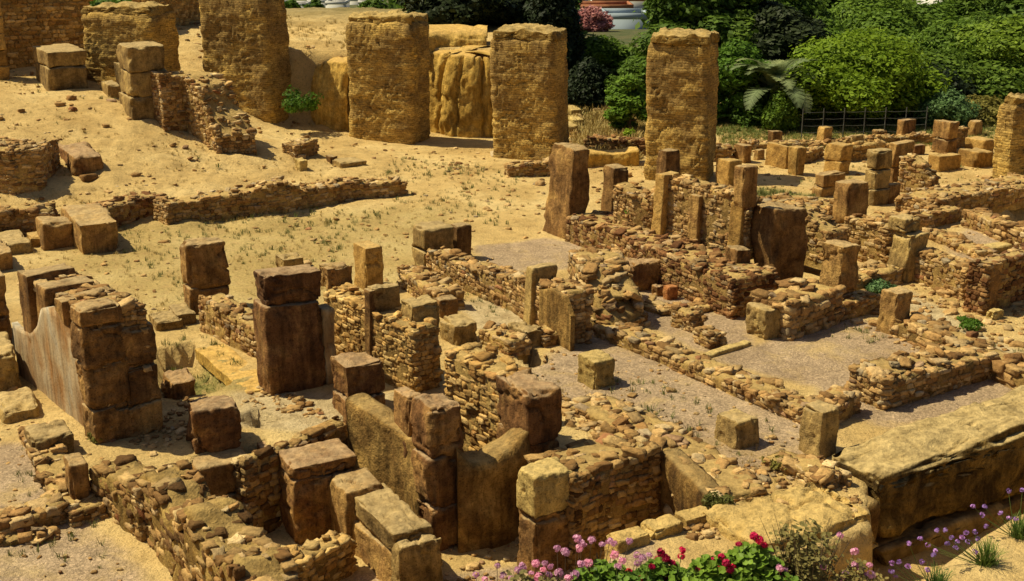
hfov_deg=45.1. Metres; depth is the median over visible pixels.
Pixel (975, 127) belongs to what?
stone block
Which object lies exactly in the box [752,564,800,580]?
geranium plant
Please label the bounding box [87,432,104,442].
weed
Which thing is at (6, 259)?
stone block
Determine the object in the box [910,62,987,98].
tree
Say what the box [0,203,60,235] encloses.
rubble wall
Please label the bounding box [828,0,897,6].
tree
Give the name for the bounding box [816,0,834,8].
tree
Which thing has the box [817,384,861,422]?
rubble wall
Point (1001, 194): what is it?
rubble wall
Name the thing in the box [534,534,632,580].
geranium plant
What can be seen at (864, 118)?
wire fence
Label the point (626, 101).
shrub
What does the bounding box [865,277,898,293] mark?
shrub
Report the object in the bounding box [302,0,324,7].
tree
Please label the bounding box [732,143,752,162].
stone block
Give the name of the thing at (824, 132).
stone block
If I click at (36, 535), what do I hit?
stone line
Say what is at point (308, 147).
rubble stump
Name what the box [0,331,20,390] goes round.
stone block
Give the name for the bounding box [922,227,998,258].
rubble wall
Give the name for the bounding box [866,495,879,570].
retaining wall
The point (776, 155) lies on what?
stone block
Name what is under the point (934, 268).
rubble wall
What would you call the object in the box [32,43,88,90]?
stone pier
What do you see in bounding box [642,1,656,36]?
tree
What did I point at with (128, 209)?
rubble wall
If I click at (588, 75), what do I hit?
tree
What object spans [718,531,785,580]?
geranium plant
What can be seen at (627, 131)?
weed
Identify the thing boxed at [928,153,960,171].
stone block
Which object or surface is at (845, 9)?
tree
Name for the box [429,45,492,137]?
earth bank
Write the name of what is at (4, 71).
buttress
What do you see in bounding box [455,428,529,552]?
plastered wall
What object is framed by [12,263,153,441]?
pier and rubble wall
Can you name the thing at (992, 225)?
rubble wall
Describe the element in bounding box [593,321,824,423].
rubble wall
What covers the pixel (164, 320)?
stone slab
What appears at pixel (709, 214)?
pier and rubble wall
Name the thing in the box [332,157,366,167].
stone slab
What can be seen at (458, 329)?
stone block
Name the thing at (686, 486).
plastered wall
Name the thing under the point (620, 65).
tree
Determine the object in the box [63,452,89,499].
stone pier
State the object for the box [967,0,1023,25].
tree
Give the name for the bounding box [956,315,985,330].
plant
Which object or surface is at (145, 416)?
stone pier
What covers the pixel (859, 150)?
rubble wall
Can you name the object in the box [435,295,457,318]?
stone block
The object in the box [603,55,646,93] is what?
tree
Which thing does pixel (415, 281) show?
rubble wall
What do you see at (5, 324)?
stone pier
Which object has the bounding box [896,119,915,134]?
stone block
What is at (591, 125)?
dry grass
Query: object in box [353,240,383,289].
stone block
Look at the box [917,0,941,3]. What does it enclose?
town house
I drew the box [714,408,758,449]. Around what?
stone block
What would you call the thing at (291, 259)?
stone block
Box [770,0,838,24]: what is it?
tree
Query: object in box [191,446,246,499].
ledge wall
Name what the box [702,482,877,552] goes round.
stone slab
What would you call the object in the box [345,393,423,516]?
plastered wall
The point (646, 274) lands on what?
stone block
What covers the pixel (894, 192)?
stone block
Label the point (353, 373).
stone pier
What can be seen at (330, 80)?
earth bank
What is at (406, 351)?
pier and rubble wall
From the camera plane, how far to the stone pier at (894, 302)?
24.37 m
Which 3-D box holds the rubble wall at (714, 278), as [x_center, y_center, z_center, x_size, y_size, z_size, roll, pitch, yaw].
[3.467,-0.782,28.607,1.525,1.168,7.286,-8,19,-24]
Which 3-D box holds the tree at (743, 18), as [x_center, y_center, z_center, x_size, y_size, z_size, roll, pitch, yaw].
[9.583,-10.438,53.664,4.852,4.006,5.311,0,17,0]
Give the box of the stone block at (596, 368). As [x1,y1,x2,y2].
[577,349,615,389]
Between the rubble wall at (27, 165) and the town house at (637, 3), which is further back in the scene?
the town house at (637, 3)
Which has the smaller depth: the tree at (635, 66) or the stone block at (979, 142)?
the stone block at (979, 142)
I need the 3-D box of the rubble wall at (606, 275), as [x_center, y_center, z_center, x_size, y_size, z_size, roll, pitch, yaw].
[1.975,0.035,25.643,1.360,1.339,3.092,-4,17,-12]
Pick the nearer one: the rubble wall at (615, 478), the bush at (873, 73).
the rubble wall at (615, 478)
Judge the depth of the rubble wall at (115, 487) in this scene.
16.80 m
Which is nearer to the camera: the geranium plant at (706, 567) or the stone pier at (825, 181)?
the geranium plant at (706, 567)
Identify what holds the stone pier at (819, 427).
on the ground at (816, 362)
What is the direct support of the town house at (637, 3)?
on the ground at (816, 362)
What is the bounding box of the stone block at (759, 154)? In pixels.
[753,149,764,159]
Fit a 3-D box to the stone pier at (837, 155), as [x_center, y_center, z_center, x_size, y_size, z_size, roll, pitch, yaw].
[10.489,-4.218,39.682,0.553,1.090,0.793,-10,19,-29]
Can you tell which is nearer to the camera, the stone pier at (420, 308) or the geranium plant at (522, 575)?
the geranium plant at (522, 575)
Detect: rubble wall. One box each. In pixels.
[0,136,60,194]
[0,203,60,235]
[0,490,70,534]
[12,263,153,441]
[17,421,108,527]
[87,191,166,227]
[89,454,156,542]
[131,459,302,580]
[150,70,256,155]
[152,175,408,224]
[198,293,256,357]
[230,415,347,533]
[284,530,357,580]
[323,282,443,391]
[396,264,464,308]
[425,246,593,350]
[443,342,538,450]
[478,320,531,361]
[503,157,549,177]
[523,424,663,571]
[540,325,557,347]
[566,210,779,319]
[567,245,650,329]
[583,133,645,155]
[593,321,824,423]
[612,171,762,259]
[643,294,711,315]
[670,303,707,332]
[692,325,727,349]
[714,143,734,161]
[737,131,933,149]
[748,277,846,340]
[760,192,833,215]
[760,450,851,489]
[776,197,849,269]
[805,143,824,162]
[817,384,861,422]
[840,288,880,321]
[843,213,895,263]
[844,340,1000,410]
[847,138,889,161]
[854,259,903,290]
[870,205,961,230]
[888,312,1023,388]
[894,172,1023,212]
[897,153,940,192]
[913,247,970,300]
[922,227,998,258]
[934,126,969,147]
[961,207,1023,247]
[962,242,1023,315]
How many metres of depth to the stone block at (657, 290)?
26.99 m
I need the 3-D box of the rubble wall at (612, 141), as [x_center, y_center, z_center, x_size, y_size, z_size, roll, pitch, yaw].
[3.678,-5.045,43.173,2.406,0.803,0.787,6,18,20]
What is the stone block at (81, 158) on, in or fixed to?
on the ground at (816, 362)
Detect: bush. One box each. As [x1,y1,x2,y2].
[281,85,323,113]
[284,0,300,8]
[578,4,614,31]
[717,37,772,119]
[726,80,812,127]
[775,26,951,122]
[907,44,992,94]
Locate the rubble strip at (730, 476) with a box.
[561,392,768,503]
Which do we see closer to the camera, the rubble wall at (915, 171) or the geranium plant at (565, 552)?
the geranium plant at (565, 552)
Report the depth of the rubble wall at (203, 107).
40.57 m
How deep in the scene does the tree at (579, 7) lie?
82.25 m
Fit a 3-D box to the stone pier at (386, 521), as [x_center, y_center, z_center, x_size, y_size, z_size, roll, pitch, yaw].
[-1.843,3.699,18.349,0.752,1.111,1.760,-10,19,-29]
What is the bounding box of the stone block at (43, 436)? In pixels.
[24,419,73,453]
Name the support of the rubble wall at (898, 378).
on the ground at (816, 362)
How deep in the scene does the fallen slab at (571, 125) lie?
46.70 m
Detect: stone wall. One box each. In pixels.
[0,0,93,69]
[132,0,200,25]
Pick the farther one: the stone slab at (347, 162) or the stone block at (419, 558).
the stone slab at (347, 162)
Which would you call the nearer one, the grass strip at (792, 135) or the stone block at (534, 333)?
the stone block at (534, 333)
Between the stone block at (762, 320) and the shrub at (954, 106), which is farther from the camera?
the shrub at (954, 106)
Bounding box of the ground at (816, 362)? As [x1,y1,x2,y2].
[0,0,1023,580]
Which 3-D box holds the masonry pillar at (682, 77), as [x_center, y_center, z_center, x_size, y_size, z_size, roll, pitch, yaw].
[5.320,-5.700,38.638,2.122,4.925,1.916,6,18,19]
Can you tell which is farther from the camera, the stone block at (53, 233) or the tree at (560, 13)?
the tree at (560, 13)
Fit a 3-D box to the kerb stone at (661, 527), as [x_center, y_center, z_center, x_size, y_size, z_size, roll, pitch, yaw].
[2.018,3.429,16.719,0.547,0.685,0.361,-10,19,-29]
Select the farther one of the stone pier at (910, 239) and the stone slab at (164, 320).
the stone pier at (910, 239)
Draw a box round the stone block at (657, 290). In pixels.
[652,284,662,296]
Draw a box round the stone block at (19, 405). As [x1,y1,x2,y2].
[0,387,39,423]
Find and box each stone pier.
[0,271,11,343]
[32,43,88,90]
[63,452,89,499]
[70,297,134,443]
[116,41,167,119]
[119,320,162,436]
[179,237,230,314]
[252,264,325,395]
[257,440,308,448]
[278,438,355,544]
[328,467,382,538]
[330,352,385,430]
[352,483,432,580]
[393,386,420,457]
[401,294,442,380]
[410,393,463,550]
[412,221,453,266]
[496,369,561,453]
[516,457,572,577]
[542,142,589,238]
[601,164,628,211]
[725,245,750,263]
[750,201,808,288]
[798,399,839,457]
[811,170,845,196]
[819,239,860,298]
[823,141,852,173]
[832,179,868,225]
[864,148,891,205]
[876,286,912,333]
[887,213,929,282]
[889,140,914,182]
[931,119,959,153]
[973,258,1002,312]
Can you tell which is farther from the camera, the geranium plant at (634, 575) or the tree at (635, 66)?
the tree at (635, 66)
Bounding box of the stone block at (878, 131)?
[872,129,886,134]
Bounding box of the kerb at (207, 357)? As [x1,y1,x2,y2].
[195,344,260,392]
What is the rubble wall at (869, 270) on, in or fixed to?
on the ground at (816, 362)
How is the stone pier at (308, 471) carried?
on the ground at (816, 362)
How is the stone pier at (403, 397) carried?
on the ground at (816, 362)
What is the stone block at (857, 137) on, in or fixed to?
on the ground at (816, 362)
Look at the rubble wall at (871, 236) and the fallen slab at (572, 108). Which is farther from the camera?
the fallen slab at (572, 108)
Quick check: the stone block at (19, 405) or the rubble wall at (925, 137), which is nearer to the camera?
the stone block at (19, 405)
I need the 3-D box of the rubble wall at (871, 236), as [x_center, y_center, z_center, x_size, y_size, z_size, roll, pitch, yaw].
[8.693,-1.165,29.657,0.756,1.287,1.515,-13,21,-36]
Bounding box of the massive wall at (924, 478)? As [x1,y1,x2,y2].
[832,385,1023,565]
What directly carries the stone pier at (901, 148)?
on the ground at (816, 362)
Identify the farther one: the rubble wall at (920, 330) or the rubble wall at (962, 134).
the rubble wall at (962, 134)
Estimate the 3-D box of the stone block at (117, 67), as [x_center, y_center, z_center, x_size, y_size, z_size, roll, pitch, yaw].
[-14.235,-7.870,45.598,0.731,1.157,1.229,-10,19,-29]
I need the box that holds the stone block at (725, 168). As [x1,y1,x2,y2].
[715,157,741,185]
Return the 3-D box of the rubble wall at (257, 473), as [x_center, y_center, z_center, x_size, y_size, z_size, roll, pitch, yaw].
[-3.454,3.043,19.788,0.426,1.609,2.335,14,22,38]
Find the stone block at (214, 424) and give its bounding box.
[186,395,241,453]
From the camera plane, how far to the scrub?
18.51 m
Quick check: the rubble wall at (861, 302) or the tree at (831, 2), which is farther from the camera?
the tree at (831, 2)
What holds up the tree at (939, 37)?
on the ground at (816, 362)
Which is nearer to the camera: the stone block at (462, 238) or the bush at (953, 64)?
the stone block at (462, 238)
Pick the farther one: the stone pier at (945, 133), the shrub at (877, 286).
the stone pier at (945, 133)
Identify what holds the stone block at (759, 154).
on the ground at (816, 362)
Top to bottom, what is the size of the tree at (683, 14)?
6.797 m
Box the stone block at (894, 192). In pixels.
[888,182,900,203]
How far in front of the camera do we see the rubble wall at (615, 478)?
18.45 m
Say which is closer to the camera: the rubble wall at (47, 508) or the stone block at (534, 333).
the rubble wall at (47, 508)
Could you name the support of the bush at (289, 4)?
on the ground at (816, 362)
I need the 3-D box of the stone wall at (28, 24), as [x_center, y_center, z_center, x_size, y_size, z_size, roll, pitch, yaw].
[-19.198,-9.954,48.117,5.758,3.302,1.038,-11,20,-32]
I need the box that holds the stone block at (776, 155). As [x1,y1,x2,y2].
[765,142,788,168]
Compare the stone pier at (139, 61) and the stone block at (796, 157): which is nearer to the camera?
the stone block at (796, 157)
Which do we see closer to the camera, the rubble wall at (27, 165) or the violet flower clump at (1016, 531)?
the violet flower clump at (1016, 531)
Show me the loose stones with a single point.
(300, 402)
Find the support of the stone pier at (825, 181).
on the ground at (816, 362)
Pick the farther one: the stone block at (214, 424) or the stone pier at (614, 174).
the stone pier at (614, 174)
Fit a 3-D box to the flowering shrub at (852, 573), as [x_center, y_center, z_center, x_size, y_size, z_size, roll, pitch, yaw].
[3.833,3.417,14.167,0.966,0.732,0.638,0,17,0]
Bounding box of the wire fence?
[801,107,927,136]
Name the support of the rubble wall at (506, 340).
on the ground at (816, 362)
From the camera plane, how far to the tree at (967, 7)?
70.66 m
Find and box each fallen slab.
[568,104,581,114]
[568,115,583,124]
[568,121,577,131]
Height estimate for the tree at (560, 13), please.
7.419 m
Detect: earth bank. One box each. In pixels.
[310,57,348,131]
[428,24,487,52]
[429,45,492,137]
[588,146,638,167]
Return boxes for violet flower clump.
[889,541,954,580]
[918,527,1007,567]
[970,488,1023,541]
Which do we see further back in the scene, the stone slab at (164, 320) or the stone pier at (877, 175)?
the stone pier at (877, 175)
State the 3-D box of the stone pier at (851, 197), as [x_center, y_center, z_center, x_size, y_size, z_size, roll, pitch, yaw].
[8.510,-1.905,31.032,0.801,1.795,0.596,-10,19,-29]
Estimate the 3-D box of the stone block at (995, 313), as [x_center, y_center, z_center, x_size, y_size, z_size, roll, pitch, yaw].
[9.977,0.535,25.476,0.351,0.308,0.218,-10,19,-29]
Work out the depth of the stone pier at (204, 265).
25.66 m
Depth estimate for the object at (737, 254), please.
26.49 m
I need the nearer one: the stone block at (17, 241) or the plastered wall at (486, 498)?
the plastered wall at (486, 498)
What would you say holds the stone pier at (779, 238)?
on the ground at (816, 362)
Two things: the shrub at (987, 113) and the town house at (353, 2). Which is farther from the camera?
the town house at (353, 2)
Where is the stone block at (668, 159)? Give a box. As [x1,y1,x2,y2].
[656,148,679,172]
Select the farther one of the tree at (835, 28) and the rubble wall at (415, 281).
the tree at (835, 28)
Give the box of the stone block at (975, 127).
[968,120,982,135]
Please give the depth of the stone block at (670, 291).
26.68 m
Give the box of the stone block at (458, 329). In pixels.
[439,314,477,345]
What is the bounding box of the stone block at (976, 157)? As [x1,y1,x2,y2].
[958,147,992,167]
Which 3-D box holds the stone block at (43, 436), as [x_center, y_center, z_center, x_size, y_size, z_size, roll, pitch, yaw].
[-7.180,2.393,19.143,0.647,0.537,0.718,-10,19,-29]
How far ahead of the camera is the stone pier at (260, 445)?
19.50 m
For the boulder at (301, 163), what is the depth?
39.49 m
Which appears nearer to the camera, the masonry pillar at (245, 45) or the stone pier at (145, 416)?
the stone pier at (145, 416)
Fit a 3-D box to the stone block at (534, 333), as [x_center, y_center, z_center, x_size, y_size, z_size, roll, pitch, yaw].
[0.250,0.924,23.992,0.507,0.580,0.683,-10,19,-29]
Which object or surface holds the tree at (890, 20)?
on the ground at (816, 362)
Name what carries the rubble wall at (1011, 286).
on the ground at (816, 362)
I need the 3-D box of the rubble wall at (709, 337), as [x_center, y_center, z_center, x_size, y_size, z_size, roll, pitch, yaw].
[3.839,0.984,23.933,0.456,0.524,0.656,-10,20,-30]
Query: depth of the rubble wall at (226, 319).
23.91 m
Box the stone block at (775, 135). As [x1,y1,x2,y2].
[768,130,782,141]
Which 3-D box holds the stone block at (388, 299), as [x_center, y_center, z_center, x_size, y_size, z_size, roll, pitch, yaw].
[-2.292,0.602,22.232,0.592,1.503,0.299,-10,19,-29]
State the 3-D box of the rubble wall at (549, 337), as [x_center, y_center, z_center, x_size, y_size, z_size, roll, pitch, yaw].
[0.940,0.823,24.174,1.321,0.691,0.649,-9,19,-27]
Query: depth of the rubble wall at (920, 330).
23.25 m
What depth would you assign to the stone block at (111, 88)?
43.52 m
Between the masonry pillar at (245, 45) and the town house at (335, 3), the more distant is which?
the town house at (335, 3)
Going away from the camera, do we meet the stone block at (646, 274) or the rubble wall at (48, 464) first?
the rubble wall at (48, 464)
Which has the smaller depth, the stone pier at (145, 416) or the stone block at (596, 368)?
the stone pier at (145, 416)
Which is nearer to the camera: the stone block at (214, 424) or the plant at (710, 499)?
the plant at (710, 499)
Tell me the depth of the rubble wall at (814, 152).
41.78 m
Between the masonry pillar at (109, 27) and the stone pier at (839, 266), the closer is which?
the stone pier at (839, 266)
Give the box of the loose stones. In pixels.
[0,22,1023,580]
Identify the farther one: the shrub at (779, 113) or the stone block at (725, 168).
the shrub at (779, 113)
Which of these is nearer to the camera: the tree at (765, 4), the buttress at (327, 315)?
the buttress at (327, 315)
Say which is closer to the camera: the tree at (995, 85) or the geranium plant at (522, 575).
the geranium plant at (522, 575)
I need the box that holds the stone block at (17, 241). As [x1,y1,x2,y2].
[0,229,32,254]
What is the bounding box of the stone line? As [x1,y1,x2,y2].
[0,526,60,546]
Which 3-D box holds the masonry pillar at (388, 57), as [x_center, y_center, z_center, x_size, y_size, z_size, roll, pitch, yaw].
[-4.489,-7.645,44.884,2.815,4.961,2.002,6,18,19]
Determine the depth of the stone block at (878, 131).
45.78 m
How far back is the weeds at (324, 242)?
31.28 m
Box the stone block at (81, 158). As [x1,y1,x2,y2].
[58,141,102,175]
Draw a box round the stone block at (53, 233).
[35,216,73,250]
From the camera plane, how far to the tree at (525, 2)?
56.95 m
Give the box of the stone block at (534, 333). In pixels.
[508,321,543,347]
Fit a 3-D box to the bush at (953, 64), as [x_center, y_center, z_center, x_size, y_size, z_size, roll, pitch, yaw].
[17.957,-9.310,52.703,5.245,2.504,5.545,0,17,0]
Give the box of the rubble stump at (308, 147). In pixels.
[282,136,318,158]
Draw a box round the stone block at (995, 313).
[986,308,1003,319]
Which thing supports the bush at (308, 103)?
on the earth bank at (330, 80)
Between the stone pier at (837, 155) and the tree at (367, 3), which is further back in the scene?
the tree at (367, 3)
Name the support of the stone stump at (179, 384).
on the ground at (816, 362)
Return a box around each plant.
[472,562,520,580]
[503,559,566,580]
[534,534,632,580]
[570,551,646,580]
[610,550,658,580]
[635,546,689,580]
[675,550,740,580]
[701,489,734,508]
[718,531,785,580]
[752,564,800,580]
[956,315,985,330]
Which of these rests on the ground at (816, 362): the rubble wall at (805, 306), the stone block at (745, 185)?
the rubble wall at (805, 306)
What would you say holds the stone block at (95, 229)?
on the ground at (816, 362)
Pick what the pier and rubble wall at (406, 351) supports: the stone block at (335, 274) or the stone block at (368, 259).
the stone block at (335, 274)
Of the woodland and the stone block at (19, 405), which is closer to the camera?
the stone block at (19, 405)
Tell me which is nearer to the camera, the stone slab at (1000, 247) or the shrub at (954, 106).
the stone slab at (1000, 247)
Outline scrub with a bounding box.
[760,454,794,469]
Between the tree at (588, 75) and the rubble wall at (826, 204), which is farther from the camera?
the tree at (588, 75)
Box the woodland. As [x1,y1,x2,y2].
[89,0,916,37]
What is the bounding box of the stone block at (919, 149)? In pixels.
[913,144,925,154]
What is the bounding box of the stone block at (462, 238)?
[451,222,471,255]
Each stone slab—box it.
[148,310,182,330]
[168,302,196,324]
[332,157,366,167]
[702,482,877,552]
[984,242,1011,253]
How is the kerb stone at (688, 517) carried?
on the ground at (816, 362)
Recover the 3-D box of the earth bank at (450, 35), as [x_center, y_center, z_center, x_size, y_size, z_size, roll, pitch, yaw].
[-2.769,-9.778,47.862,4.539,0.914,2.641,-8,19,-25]
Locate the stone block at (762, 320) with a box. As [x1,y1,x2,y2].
[745,302,780,339]
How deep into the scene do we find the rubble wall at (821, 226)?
28.27 m
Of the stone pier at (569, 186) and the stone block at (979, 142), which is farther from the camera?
the stone block at (979, 142)
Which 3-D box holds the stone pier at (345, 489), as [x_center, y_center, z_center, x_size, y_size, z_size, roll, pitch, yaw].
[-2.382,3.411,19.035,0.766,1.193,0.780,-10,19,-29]
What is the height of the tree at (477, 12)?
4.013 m
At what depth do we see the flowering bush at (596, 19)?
135.67 m
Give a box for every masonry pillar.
[80,1,180,82]
[199,0,291,123]
[345,9,430,144]
[490,23,569,159]
[644,27,719,180]
[992,92,1023,178]
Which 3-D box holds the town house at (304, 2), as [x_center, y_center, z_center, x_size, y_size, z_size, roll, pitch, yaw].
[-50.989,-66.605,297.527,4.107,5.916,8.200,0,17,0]
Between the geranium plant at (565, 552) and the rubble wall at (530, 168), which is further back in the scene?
the rubble wall at (530, 168)
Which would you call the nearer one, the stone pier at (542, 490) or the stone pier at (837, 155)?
the stone pier at (542, 490)
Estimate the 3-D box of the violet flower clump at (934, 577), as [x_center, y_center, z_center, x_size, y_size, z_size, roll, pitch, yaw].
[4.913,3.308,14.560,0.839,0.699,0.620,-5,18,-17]
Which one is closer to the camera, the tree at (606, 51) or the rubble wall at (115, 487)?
the rubble wall at (115, 487)
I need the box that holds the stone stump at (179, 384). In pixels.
[161,368,195,399]
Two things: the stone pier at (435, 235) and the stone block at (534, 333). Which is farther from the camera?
the stone pier at (435, 235)
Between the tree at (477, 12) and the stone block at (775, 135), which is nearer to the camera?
the stone block at (775, 135)
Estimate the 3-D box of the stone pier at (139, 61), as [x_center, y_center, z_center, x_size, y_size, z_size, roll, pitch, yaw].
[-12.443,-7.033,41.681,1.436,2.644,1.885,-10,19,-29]
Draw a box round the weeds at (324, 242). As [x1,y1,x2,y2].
[6,74,1023,568]
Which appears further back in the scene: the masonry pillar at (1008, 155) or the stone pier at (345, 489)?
the masonry pillar at (1008, 155)
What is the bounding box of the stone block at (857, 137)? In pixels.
[851,134,862,142]
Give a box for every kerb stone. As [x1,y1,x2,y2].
[604,526,649,561]
[641,514,683,539]
[675,505,707,526]
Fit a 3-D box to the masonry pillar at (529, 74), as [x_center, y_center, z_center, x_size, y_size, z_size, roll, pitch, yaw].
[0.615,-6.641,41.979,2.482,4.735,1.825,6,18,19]
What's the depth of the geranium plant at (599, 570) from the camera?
13.88 m
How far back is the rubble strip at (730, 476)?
19.40 m
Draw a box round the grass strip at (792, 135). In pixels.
[716,116,995,148]
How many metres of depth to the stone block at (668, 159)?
29.40 m
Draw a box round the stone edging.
[703,340,750,357]
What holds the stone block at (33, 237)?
on the ground at (816, 362)
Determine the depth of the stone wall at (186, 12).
56.36 m
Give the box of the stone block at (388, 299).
[367,282,399,311]
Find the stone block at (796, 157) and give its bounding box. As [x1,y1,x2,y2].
[788,145,806,174]
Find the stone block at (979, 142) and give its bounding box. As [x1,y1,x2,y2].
[964,136,993,151]
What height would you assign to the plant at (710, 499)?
0.297 m
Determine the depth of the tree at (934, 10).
69.53 m
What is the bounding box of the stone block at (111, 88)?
[100,80,120,97]
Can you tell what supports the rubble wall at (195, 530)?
on the ground at (816, 362)
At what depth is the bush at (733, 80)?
48.36 m
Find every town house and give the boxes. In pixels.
[297,1,310,7]
[325,0,349,7]
[350,0,357,4]
[579,1,633,10]
[591,0,646,10]
[601,8,648,28]
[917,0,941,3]
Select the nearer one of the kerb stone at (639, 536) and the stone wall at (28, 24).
the kerb stone at (639, 536)
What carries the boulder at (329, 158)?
on the ground at (816, 362)
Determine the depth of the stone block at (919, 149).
42.66 m
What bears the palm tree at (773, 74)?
on the ground at (816, 362)
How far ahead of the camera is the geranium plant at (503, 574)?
14.19 m
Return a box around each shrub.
[602,74,647,129]
[760,513,875,580]
[761,89,801,131]
[827,558,888,580]
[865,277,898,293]
[907,85,981,127]
[966,93,1004,125]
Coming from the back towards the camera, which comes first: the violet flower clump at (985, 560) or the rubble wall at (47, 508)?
the rubble wall at (47, 508)
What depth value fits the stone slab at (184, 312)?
25.18 m
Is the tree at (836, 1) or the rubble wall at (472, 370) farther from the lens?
the tree at (836, 1)
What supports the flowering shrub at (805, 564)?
on the ground at (816, 362)
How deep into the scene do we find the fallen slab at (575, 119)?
48.66 m
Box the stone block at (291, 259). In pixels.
[275,252,303,266]
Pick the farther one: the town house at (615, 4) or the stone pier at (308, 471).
the town house at (615, 4)
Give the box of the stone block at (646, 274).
[624,257,660,290]
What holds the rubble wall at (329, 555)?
on the ground at (816, 362)
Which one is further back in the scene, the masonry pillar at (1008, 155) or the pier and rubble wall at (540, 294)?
the masonry pillar at (1008, 155)
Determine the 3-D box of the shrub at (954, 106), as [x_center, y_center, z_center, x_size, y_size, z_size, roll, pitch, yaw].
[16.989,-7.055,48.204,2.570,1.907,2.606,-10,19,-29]
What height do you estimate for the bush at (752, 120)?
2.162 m
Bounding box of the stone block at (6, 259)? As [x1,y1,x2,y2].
[0,239,12,270]
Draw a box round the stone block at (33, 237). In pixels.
[27,231,39,247]
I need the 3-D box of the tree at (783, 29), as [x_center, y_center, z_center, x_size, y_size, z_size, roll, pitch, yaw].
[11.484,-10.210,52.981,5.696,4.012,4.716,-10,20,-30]
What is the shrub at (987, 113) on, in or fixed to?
on the ground at (816, 362)
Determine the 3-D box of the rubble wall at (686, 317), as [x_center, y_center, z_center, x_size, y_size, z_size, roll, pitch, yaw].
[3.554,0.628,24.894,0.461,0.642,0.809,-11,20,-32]
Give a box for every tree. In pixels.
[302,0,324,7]
[357,0,389,8]
[396,0,523,25]
[502,0,582,24]
[523,0,586,76]
[567,54,613,109]
[574,0,584,34]
[580,30,642,73]
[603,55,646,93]
[611,49,642,75]
[628,0,762,57]
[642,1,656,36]
[702,4,765,50]
[724,57,817,113]
[736,5,833,62]
[757,0,784,13]
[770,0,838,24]
[813,14,849,37]
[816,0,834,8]
[825,0,938,33]
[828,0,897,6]
[842,7,918,41]
[889,16,985,62]
[906,0,971,25]
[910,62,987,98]
[937,0,1006,21]
[946,12,1023,86]
[964,56,1023,101]
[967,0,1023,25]
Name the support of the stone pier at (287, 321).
on the ground at (816, 362)
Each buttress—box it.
[0,3,9,79]
[318,303,336,384]
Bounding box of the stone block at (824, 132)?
[816,126,832,139]
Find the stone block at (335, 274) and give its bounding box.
[319,262,352,289]
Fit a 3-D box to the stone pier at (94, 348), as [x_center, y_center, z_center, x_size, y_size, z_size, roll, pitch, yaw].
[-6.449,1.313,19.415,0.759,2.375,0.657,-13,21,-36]
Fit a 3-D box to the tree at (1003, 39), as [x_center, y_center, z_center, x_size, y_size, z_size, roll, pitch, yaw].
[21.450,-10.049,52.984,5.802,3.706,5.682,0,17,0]
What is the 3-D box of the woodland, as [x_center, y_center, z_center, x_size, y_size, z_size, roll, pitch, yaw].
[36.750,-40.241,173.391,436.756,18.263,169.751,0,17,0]
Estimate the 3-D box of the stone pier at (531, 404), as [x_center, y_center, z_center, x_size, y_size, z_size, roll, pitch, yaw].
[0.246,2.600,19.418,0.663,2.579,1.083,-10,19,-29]
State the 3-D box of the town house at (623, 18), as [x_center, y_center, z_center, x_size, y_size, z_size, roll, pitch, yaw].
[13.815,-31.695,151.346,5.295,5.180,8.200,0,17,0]
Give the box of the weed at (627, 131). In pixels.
[622,128,635,136]
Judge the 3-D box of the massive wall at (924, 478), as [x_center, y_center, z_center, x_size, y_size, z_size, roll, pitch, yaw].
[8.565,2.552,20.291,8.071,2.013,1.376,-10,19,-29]
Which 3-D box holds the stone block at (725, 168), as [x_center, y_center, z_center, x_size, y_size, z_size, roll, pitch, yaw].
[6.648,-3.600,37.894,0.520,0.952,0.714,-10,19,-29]
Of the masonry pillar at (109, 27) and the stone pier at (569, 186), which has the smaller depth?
the stone pier at (569, 186)
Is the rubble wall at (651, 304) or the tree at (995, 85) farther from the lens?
the tree at (995, 85)
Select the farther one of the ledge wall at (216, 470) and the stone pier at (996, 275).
the stone pier at (996, 275)
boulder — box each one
[294,157,307,171]
[326,154,336,163]
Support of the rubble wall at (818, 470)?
on the ground at (816, 362)
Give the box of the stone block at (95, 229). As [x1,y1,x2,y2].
[61,203,117,254]
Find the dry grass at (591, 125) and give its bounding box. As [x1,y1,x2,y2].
[1,15,996,499]
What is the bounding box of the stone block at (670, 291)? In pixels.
[663,284,677,299]
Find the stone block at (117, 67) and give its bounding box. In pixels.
[114,62,123,87]
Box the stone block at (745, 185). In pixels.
[733,164,757,207]
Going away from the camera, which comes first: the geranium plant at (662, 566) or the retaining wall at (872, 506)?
the geranium plant at (662, 566)
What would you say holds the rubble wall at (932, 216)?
on the ground at (816, 362)
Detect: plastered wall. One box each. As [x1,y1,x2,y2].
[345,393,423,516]
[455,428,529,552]
[660,448,732,515]
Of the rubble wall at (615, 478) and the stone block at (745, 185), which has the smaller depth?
the rubble wall at (615, 478)
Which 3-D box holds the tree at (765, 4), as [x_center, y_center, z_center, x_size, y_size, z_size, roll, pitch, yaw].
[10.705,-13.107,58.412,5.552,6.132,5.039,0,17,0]
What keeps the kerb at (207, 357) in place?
on the ground at (816, 362)
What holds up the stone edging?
on the ground at (816, 362)
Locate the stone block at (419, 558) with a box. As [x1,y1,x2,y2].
[391,534,442,580]
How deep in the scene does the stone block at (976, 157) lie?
40.67 m
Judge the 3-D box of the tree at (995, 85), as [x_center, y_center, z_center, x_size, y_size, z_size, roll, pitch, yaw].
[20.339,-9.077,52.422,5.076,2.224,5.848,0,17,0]
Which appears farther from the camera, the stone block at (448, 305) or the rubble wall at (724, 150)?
the rubble wall at (724, 150)
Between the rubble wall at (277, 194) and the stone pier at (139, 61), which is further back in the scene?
the stone pier at (139, 61)
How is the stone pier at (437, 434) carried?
on the ground at (816, 362)

